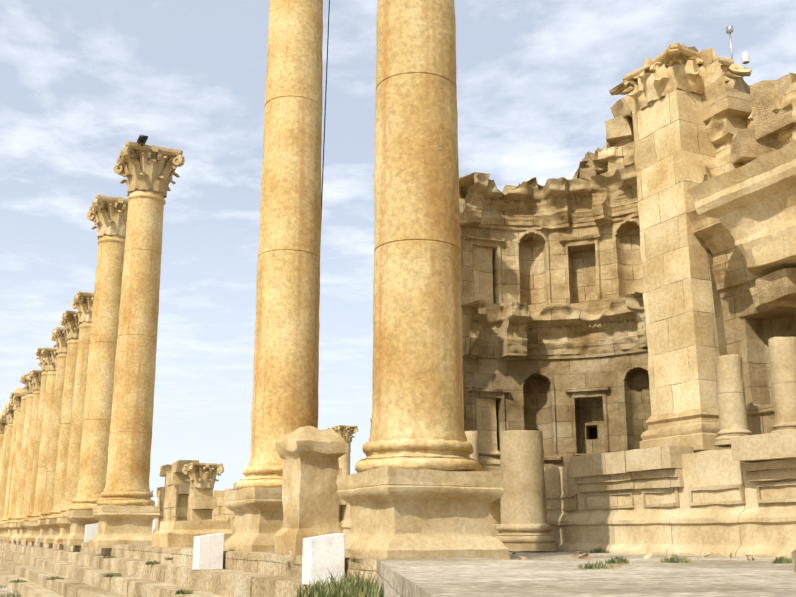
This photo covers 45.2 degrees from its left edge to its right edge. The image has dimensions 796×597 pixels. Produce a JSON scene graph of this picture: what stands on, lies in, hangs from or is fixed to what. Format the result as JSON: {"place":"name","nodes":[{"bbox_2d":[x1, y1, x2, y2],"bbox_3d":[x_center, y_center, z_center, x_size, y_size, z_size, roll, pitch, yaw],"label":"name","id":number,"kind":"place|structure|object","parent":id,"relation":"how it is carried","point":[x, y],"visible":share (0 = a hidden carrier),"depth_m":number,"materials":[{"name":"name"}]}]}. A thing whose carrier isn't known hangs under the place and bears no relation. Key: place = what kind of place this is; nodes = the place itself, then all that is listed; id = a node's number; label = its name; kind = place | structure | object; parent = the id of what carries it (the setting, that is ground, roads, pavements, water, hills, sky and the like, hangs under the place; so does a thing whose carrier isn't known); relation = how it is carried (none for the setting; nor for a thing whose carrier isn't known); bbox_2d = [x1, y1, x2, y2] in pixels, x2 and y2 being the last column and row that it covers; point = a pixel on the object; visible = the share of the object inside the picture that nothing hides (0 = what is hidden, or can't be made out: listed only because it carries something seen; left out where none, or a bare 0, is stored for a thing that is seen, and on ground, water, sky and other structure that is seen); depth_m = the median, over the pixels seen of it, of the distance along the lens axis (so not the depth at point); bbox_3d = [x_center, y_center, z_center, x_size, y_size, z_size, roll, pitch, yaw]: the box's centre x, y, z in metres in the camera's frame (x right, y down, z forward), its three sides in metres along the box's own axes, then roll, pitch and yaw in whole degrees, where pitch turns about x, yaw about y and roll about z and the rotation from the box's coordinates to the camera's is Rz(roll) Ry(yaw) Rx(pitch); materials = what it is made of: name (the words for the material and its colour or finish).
{"place":"outdoors","nodes":[
{"label":"outdoors","id":0,"kind":"place"},
{"bbox_2d":[0,589,9,596],"bbox_3d":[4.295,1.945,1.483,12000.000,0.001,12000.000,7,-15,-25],"label":"ground","id":1,"kind":"structure","parent":0,"point":[2,592],"depth_m":25.38,"materials":[{"name":"beige stone"}]},
{"bbox_2d":[0,583,16,596],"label":"street paving","id":2,"kind":"structure","parent":1,"relation":"on","point":[3,588],"depth_m":26.72,"materials":[{"name":"beige stone"}]},
{"bbox_2d":[0,591,20,596],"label":"weeds","id":3,"kind":"object","parent":2,"relation":"on","point":[13,595],"visible":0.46,"depth_m":23.56,"materials":[{"name":"green plant"}]},
{"bbox_2d":[0,567,63,596],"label":"step","id":4,"kind":"object","parent":1,"relation":"on","point":[28,588],"visible":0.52,"depth_m":23.96,"materials":[{"name":"stone"}]},
{"bbox_2d":[9,579,26,582],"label":"weeds","id":5,"kind":"object","parent":4,"relation":"on","point":[17,581],"visible":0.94,"depth_m":25.02,"materials":[{"name":"green plant"}]},
{"bbox_2d":[0,556,127,596],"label":"step","id":6,"kind":"object","parent":4,"relation":"on","point":[66,587],"visible":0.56,"depth_m":21.28,"materials":[{"name":"stone"}]},
{"bbox_2d":[46,576,63,579],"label":"weeds","id":7,"kind":"object","parent":6,"relation":"on","point":[52,578],"visible":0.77,"depth_m":21.31,"materials":[{"name":"green plant"}]},
{"bbox_2d":[0,548,225,596],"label":"step","id":8,"kind":"object","parent":6,"relation":"on","point":[129,586],"visible":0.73,"depth_m":17.71,"materials":[{"name":"stone"}]},
{"bbox_2d":[104,572,121,576],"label":"weeds","id":9,"kind":"object","parent":8,"relation":"on","point":[113,575],"visible":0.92,"depth_m":17.06,"materials":[{"name":"green plant"}]},
{"bbox_2d":[175,589,192,593],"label":"weeds","id":10,"kind":"object","parent":8,"relation":"on","point":[184,592],"visible":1,"depth_m":12.26,"materials":[{"name":"green plant"}]},
{"bbox_2d":[0,542,375,596],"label":"step","id":11,"kind":"object","parent":8,"relation":"on","point":[227,583],"visible":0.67,"depth_m":13.74,"materials":[{"name":"stone"}]},
{"bbox_2d":[145,560,160,564],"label":"weeds","id":12,"kind":"object","parent":11,"relation":"on","point":[148,562],"visible":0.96,"depth_m":15.89,"materials":[{"name":"green plant"}]},
{"bbox_2d":[0,539,376,585],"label":"step","id":13,"kind":"object","parent":11,"relation":"on","point":[271,563],"visible":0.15,"depth_m":13.23,"materials":[{"name":"stone"}]},
{"bbox_2d":[0,436,3,463],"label":"column shaft","id":14,"kind":"object","parent":13,"relation":"on","point":[1,441],"visible":0.17,"depth_m":65.91,"materials":[{"name":"beige stone"}]},
{"bbox_2d":[0,524,5,538],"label":"pedestal column","id":15,"kind":"structure","parent":13,"relation":"on","point":[3,532],"depth_m":53.75,"materials":[{"name":"beige stone"}]},
{"bbox_2d":[0,425,6,482],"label":"column shaft","id":16,"kind":"object","parent":13,"relation":"on","point":[4,441],"visible":0.19,"depth_m":63.13,"materials":[{"name":"beige stone"}]},
{"bbox_2d":[0,424,8,503],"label":"column shaft","id":17,"kind":"object","parent":13,"relation":"on","point":[1,483],"visible":0.23,"depth_m":60.24,"materials":[{"name":"beige stone"}]},
{"bbox_2d":[0,423,7,433],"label":"column capital","id":18,"kind":"object","parent":17,"relation":"on","point":[2,426],"visible":0.46,"depth_m":68.81,"materials":[{"name":"beige stone"}]},
{"bbox_2d":[0,423,12,521],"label":"column shaft","id":19,"kind":"object","parent":13,"relation":"on","point":[5,475],"visible":0.29,"depth_m":57.29,"materials":[{"name":"beige stone"}]},
{"bbox_2d":[4,407,13,423],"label":"column capital","id":20,"kind":"object","parent":19,"relation":"on","point":[9,412],"visible":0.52,"depth_m":58.01,"materials":[{"name":"beige stone"}]},
{"bbox_2d":[3,523,11,539],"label":"pedestal column","id":21,"kind":"structure","parent":13,"relation":"on","point":[9,531],"depth_m":48.49,"materials":[{"name":"beige stone"}]},
{"bbox_2d":[0,410,17,523],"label":"column shaft","id":22,"kind":"object","parent":13,"relation":"on","point":[8,487],"visible":0.25,"depth_m":54.73,"materials":[{"name":"beige stone"}]},
{"bbox_2d":[9,393,25,410],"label":"column capital","id":23,"kind":"object","parent":22,"relation":"on","point":[11,396],"visible":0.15,"depth_m":55.54,"materials":[{"name":"beige stone"}]},
{"bbox_2d":[4,412,19,523],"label":"column shaft","id":24,"kind":"object","parent":13,"relation":"on","point":[14,459],"visible":0.19,"depth_m":51.99,"materials":[{"name":"beige stone"}]},
{"bbox_2d":[7,523,19,539],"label":"pedestal column","id":25,"kind":"structure","parent":13,"relation":"on","point":[15,529],"depth_m":45.60,"materials":[{"name":"beige stone"}]},
{"bbox_2d":[6,396,25,522],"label":"column shaft","id":26,"kind":"object","parent":13,"relation":"on","point":[17,463],"visible":0.33,"depth_m":49.41,"materials":[{"name":"beige stone"}]},
{"bbox_2d":[13,394,26,411],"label":"column capital","id":27,"kind":"object","parent":26,"relation":"on","point":[17,398],"visible":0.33,"depth_m":52.68,"materials":[{"name":"beige stone"}]},
{"bbox_2d":[15,523,25,540],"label":"pedestal column","id":28,"kind":"structure","parent":13,"relation":"on","point":[22,530],"depth_m":43.11,"materials":[{"name":"beige stone"}]},
{"bbox_2d":[12,394,32,522],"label":"column shaft","id":29,"kind":"object","parent":13,"relation":"on","point":[23,461],"visible":0.54,"depth_m":46.50,"materials":[{"name":"beige stone"}]},
{"bbox_2d":[19,373,33,393],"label":"column capital","id":30,"kind":"object","parent":29,"relation":"on","point":[27,383],"visible":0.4,"depth_m":47.28,"materials":[{"name":"beige stone"}]},
{"bbox_2d":[21,521,30,540],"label":"pedestal column","id":31,"kind":"structure","parent":13,"relation":"on","point":[28,531],"depth_m":40.20,"materials":[{"name":"beige stone"}]},
{"bbox_2d":[18,390,39,522],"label":"column shaft","id":32,"kind":"object","parent":13,"relation":"on","point":[33,427],"visible":0.29,"depth_m":44.11,"materials":[{"name":"beige stone"}]},
{"bbox_2d":[27,370,41,390],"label":"column capital","id":33,"kind":"object","parent":32,"relation":"on","point":[34,376],"visible":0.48,"depth_m":44.84,"materials":[{"name":"beige stone"}]},
{"bbox_2d":[26,521,39,541],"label":"pedestal column","id":34,"kind":"structure","parent":13,"relation":"on","point":[35,529],"depth_m":37.68,"materials":[{"name":"beige stone"}]},
{"bbox_2d":[24,371,46,520],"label":"column shaft","id":35,"kind":"object","parent":13,"relation":"on","point":[38,439],"visible":0.42,"depth_m":41.25,"materials":[{"name":"beige stone"}]},
{"bbox_2d":[36,348,45,370],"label":"column capital","id":36,"kind":"object","parent":35,"relation":"on","point":[40,355],"visible":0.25,"depth_m":41.99,"materials":[{"name":"beige stone"}]},
{"bbox_2d":[29,371,55,521],"bbox_3d":[-14.213,6.017,39.040,1.107,6.067,1.108,4,-15,-17],"label":"column shaft","id":37,"kind":"object","parent":13,"relation":"on","point":[44,447],"visible":0.38,"depth_m":38.68,"materials":[{"name":"beige stone"}]},
{"bbox_2d":[41,347,57,371],"bbox_3d":[-14.226,2.634,39.897,1.380,0.937,1.366,4,-15,-17],"label":"column capital","id":38,"kind":"object","parent":37,"relation":"on","point":[50,355],"visible":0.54,"depth_m":39.46,"materials":[{"name":"beige stone"}]},
{"bbox_2d":[35,327,67,541],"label":"column","id":39,"kind":"structure","parent":13,"relation":"on","point":[58,337],"depth_m":36.01,"materials":[{"name":"stone"}]},
{"bbox_2d":[43,310,79,542],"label":"column","id":40,"kind":"structure","parent":13,"relation":"on","point":[69,322],"depth_m":33.34,"materials":[{"name":"stone"}]},
{"bbox_2d":[53,291,93,543],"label":"column","id":41,"kind":"structure","parent":13,"relation":"on","point":[82,302],"depth_m":30.71,"materials":[{"name":"stone"}]},
{"bbox_2d":[84,523,97,542],"bbox_3d":[-8.390,6.426,26.209,0.360,0.519,0.270,7,-15,-25],"label":"sign panel","id":42,"kind":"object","parent":13,"relation":"on","point":[90,531],"depth_m":26.08,"materials":[{"name":"white paint"}]},
{"bbox_2d":[63,194,127,545],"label":"column","id":43,"kind":"structure","parent":13,"relation":"on","point":[107,215],"depth_m":27.80,"materials":[{"name":"stone"}]},
{"bbox_2d":[89,505,159,547],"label":"pedestal column","id":44,"kind":"structure","parent":13,"relation":"on","point":[126,524],"depth_m":22.19,"materials":[{"name":"beige stone"}]},
{"bbox_2d":[97,191,165,505],"bbox_3d":[-6.501,1.176,23.757,1.356,7.837,1.372,7,-15,-25],"label":"column shaft","id":45,"kind":"object","parent":13,"relation":"on","point":[129,455],"visible":1,"depth_m":23.30,"materials":[{"name":"beige stone"}]},
{"bbox_2d":[113,141,184,197],"bbox_3d":[-6.498,-3.187,24.816,1.679,1.171,1.675,7,-15,-25],"label":"column capital","id":46,"kind":"object","parent":45,"relation":"on","point":[145,167],"visible":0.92,"depth_m":24.37,"materials":[{"name":"beige stone"}]},
{"bbox_2d":[137,135,147,145],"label":"floodlights","id":47,"kind":"object","parent":46,"relation":"on","point":[142,139],"visible":0.44,"depth_m":24.00,"materials":[{"name":"grey metal"}]},
{"bbox_2d":[151,520,232,547],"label":"stone plinth","id":48,"kind":"structure","parent":13,"relation":"on","point":[175,534],"depth_m":17.79,"materials":[{"name":"stone"}]},
{"bbox_2d":[224,487,341,551],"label":"pedestal column","id":49,"kind":"structure","parent":13,"relation":"on","point":[258,519],"depth_m":13.48,"materials":[{"name":"beige stone"}]},
{"bbox_2d":[237,0,322,488],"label":"column shaft","id":50,"kind":"object","parent":49,"relation":"on","point":[286,370],"visible":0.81,"depth_m":14.71,"materials":[{"name":"beige stone"}]},
{"bbox_2d":[321,0,329,222],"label":"lightning cable","id":51,"kind":"object","parent":50,"relation":"attached to","point":[325,111],"visible":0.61,"depth_m":15.69,"materials":[{"name":"grey metal"}]},
{"bbox_2d":[274,426,346,554],"bbox_3d":[-1.097,2.403,11.976,0.714,1.570,0.717,8,-16,-29],"label":"stone pedestal","id":52,"kind":"object","parent":13,"relation":"on","point":[310,455],"visible":0.96,"depth_m":11.77,"materials":[{"name":"stone"}]},
{"bbox_2d":[336,467,509,558],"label":"pedestal column","id":53,"kind":"structure","parent":13,"relation":"on","point":[399,513],"depth_m":9.67,"materials":[{"name":"beige stone"}]},
{"bbox_2d":[355,0,481,472],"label":"column shaft","id":54,"kind":"object","parent":53,"relation":"on","point":[417,403],"visible":0.96,"depth_m":10.47,"materials":[{"name":"beige stone"}]},
{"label":"column","id":55,"kind":"object","parent":13,"relation":"on","visible":0},
{"bbox_2d":[0,388,25,423],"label":"architrave","id":56,"kind":"object","parent":55,"relation":"on","point":[9,403],"visible":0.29,"depth_m":61.16,"materials":[{"name":"stone"}]},
{"bbox_2d":[295,565,383,596],"bbox_3d":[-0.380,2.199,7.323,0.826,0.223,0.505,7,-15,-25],"label":"grass tuft","id":57,"kind":"object","parent":11,"relation":"on","point":[348,589],"depth_m":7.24,"materials":[{"name":"green plant"}]},
{"bbox_2d":[377,558,795,596],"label":"stone platform","id":58,"kind":"structure","parent":1,"relation":"on","point":[467,577],"depth_m":4.93,"materials":[{"name":"grey stone"}]},
{"bbox_2d":[577,560,614,568],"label":"weeds","id":59,"kind":"object","parent":58,"relation":"on","point":[596,566],"visible":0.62,"depth_m":6.44,"materials":[{"name":"green plant"}]},
{"bbox_2d":[150,492,157,533],"bbox_3d":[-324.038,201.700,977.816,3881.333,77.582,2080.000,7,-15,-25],"label":"distant hills","id":60,"kind":"structure","parent":0,"point":[154,498],"depth_m":1302.78,"materials":[{"name":"white"}]},
{"bbox_2d":[153,460,198,533],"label":"ruin wall","id":61,"kind":"structure","parent":0,"point":[172,494],"depth_m":38.47,"materials":[{"name":"stone"}]},
{"bbox_2d":[187,484,215,520],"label":"stone pillar","id":62,"kind":"structure","parent":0,"point":[201,504],"depth_m":28.67,"materials":[{"name":"stone"}]},
{"bbox_2d":[182,462,223,488],"bbox_3d":[-5.957,5.430,29.142,1.166,0.774,1.132,7,-15,-25],"label":"capital on ruin","id":63,"kind":"object","parent":62,"relation":"on","point":[202,475],"visible":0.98,"depth_m":28.82,"materials":[{"name":"stone"}]},
{"bbox_2d":[192,533,223,569],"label":"stone slab","id":64,"kind":"structure","parent":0,"point":[208,550],"depth_m":13.42,"materials":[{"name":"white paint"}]},
{"bbox_2d":[212,489,234,519],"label":"ruin wall","id":65,"kind":"structure","parent":0,"point":[221,511],"depth_m":49.99,"materials":[{"name":"stone"}]},
{"bbox_2d":[232,482,238,518],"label":"ruin wall","id":66,"kind":"structure","parent":0,"point":[235,486],"depth_m":35.62,"materials":[{"name":"stone"}]},
{"bbox_2d":[302,533,344,585],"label":"stone slab","id":67,"kind":"structure","parent":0,"point":[321,554],"depth_m":9.49,"materials":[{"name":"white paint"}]},
{"bbox_2d":[331,425,357,474],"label":"column","id":68,"kind":"structure","parent":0,"point":[345,432],"depth_m":32.87,"materials":[{"name":"stone"}]},
{"bbox_2d":[0,0,795,491],"label":"sky","id":69,"kind":"structure","parent":0,"point":[80,80],"materials":[{"name":"blue"}]},
{"bbox_2d":[509,551,793,571],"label":"sidewalk floor","id":70,"kind":"structure","parent":0,"point":[735,563],"depth_m":9.40,"materials":[{"name":"beige stone"}]},
{"bbox_2d":[202,518,234,533],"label":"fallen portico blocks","id":71,"kind":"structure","parent":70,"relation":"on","point":[232,524],"depth_m":17.27,"materials":[{"name":"stone"}]},
{"bbox_2d":[338,468,345,531],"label":"ruin wall","id":72,"kind":"structure","parent":70,"relation":"on","point":[342,503],"depth_m":21.83,"materials":[{"name":"stone"}]},
{"bbox_2d":[162,550,754,570],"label":"stone blocks","id":73,"kind":"structure","parent":70,"relation":"on","point":[290,566],"depth_m":9.84,"materials":[{"name":"stone"}]},
{"bbox_2d":[489,498,500,536],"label":"ruin wall","id":74,"kind":"structure","parent":70,"relation":"on","point":[494,513],"depth_m":15.17,"materials":[{"name":"stone"}]},
{"bbox_2d":[494,430,557,551],"bbox_3d":[1.829,2.812,13.977,0.974,1.721,0.978,7,-15,-25],"label":"column stub","id":75,"kind":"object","parent":70,"relation":"on","point":[523,526],"depth_m":13.71,"materials":[{"name":"stone"}]},
{"bbox_2d":[339,449,795,557],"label":"podium wall","id":76,"kind":"structure","parent":70,"relation":"on","point":[753,527],"depth_m":11.81,"materials":[{"name":"beige stone"}]},
{"bbox_2d":[479,446,499,470],"bbox_3d":[1.291,3.258,18.840,1.281,0.618,1.210,7,-15,-25],"label":"nymphaeum pier base","id":77,"kind":"object","parent":76,"relation":"on","point":[486,463],"visible":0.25,"depth_m":18.48,"materials":[{"name":"beige stone"}]},
{"bbox_2d":[459,198,496,449],"bbox_3d":[1.291,0.568,19.500,1.030,5.157,0.964,7,-15,-25],"label":"wall panel","id":78,"kind":"object","parent":77,"relation":"on","point":[486,423],"visible":0.27,"depth_m":19.06,"materials":[{"name":"beige stone"}]},
{"bbox_2d":[350,430,795,517],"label":"parapet cornice blocks","id":79,"kind":"structure","parent":76,"relation":"on","point":[659,468],"depth_m":12.12,"materials":[{"name":"stone"}]},
{"bbox_2d":[465,431,478,462],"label":"column","id":80,"kind":"structure","parent":79,"relation":"on","point":[472,438],"depth_m":15.40,"materials":[{"name":"stone"}]},
{"bbox_2d":[714,354,751,446],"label":"column","id":81,"kind":"structure","parent":79,"relation":"on","point":[732,409],"depth_m":11.55,"materials":[{"name":"stone"}]},
{"bbox_2d":[768,337,795,432],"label":"column","id":82,"kind":"structure","parent":79,"relation":"on","point":[782,354],"depth_m":10.82,"materials":[{"name":"stone"}]},
{"bbox_2d":[639,406,729,452],"bbox_3d":[4.177,1.820,12.984,1.276,0.617,1.238,7,-15,-25],"label":"pillar base","id":83,"kind":"object","parent":76,"relation":"on","point":[697,430],"depth_m":12.51,"materials":[{"name":"beige stone"}]},
{"bbox_2d":[632,89,719,414],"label":"pillar","id":84,"kind":"structure","parent":83,"relation":"on","point":[675,148],"depth_m":13.27,"materials":[{"name":"beige stone"}]},
{"bbox_2d":[609,43,751,114],"bbox_3d":[4.174,-3.114,14.195,1.574,0.714,1.571,7,-15,-25],"label":"pilaster capital","id":85,"kind":"object","parent":84,"relation":"on","point":[670,68],"depth_m":13.80,"materials":[{"name":"beige stone"}]},
{"bbox_2d":[589,547,608,552],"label":"weeds","id":86,"kind":"object","parent":70,"relation":"on","point":[597,550],"visible":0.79,"depth_m":12.87,"materials":[{"name":"green plant"}]},
{"bbox_2d":[459,71,749,467],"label":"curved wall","id":87,"kind":"structure","parent":70,"relation":"on","point":[557,355],"depth_m":19.08,"materials":[{"name":"beige stone"}]},
{"bbox_2d":[459,44,750,198],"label":"broken stones","id":88,"kind":"object","parent":87,"relation":"on","point":[619,127],"visible":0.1,"depth_m":19.91,"materials":[{"name":"beige stone"}]},
{"bbox_2d":[726,25,732,58],"bbox_3d":[4.910,-3.681,14.068,0.060,0.720,0.080,7,-15,-25],"label":"instrument pole","id":89,"kind":"object","parent":87,"relation":"on","point":[729,29],"visible":0.78,"depth_m":14.10,"materials":[{"name":"grey metal"}]},
{"bbox_2d":[687,48,795,434],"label":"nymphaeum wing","id":90,"kind":"structure","parent":87,"relation":"attached to","point":[751,330],"depth_m":12.65,"materials":[{"name":"beige stone"}]},
{"bbox_2d":[687,140,795,276],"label":"entablature","id":91,"kind":"structure","parent":90,"relation":"attached to","point":[750,206],"depth_m":11.33,"materials":[{"name":"stone"}]},
{"bbox_2d":[731,73,795,162],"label":"stone block","id":92,"kind":"object","parent":90,"relation":"on","point":[760,138],"visible":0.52,"depth_m":12.65,"materials":[{"name":"beige stone"}]},
{"bbox_2d":[749,268,795,307],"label":"broken entablature","id":93,"kind":"object","parent":90,"relation":"attached to","point":[776,288],"visible":1,"depth_m":11.37,"materials":[{"name":"beige stone"}]},
{"bbox_2d":[742,52,748,63],"bbox_3d":[5.041,-3.500,13.860,0.110,0.170,0.110,7,-15,-25],"label":"floodlight","id":94,"kind":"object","parent":87,"relation":"on","point":[745,57],"depth_m":13.82,"materials":[{"name":"white paint"}]},
{"bbox_2d":[605,556,628,563],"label":"weeds","id":95,"kind":"object","parent":70,"relation":"on","point":[618,560],"visible":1,"depth_m":8.05,"materials":[{"name":"green plant"}]},
{"bbox_2d":[660,555,691,562],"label":"weeds","id":96,"kind":"object","parent":70,"relation":"on","point":[674,559],"visible":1,"depth_m":8.68,"materials":[{"name":"green plant"}]},
{"bbox_2d":[771,555,791,563],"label":"weeds","id":97,"kind":"object","parent":70,"relation":"on","point":[782,560],"visible":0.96,"depth_m":8.43,"materials":[{"name":"green plant"}]},
{"bbox_2d":[791,549,795,572],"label":"fallen blocks","id":98,"kind":"object","parent":70,"relation":"on","point":[793,553],"depth_m":6.06,"materials":[{"name":"stone"}]}
]}

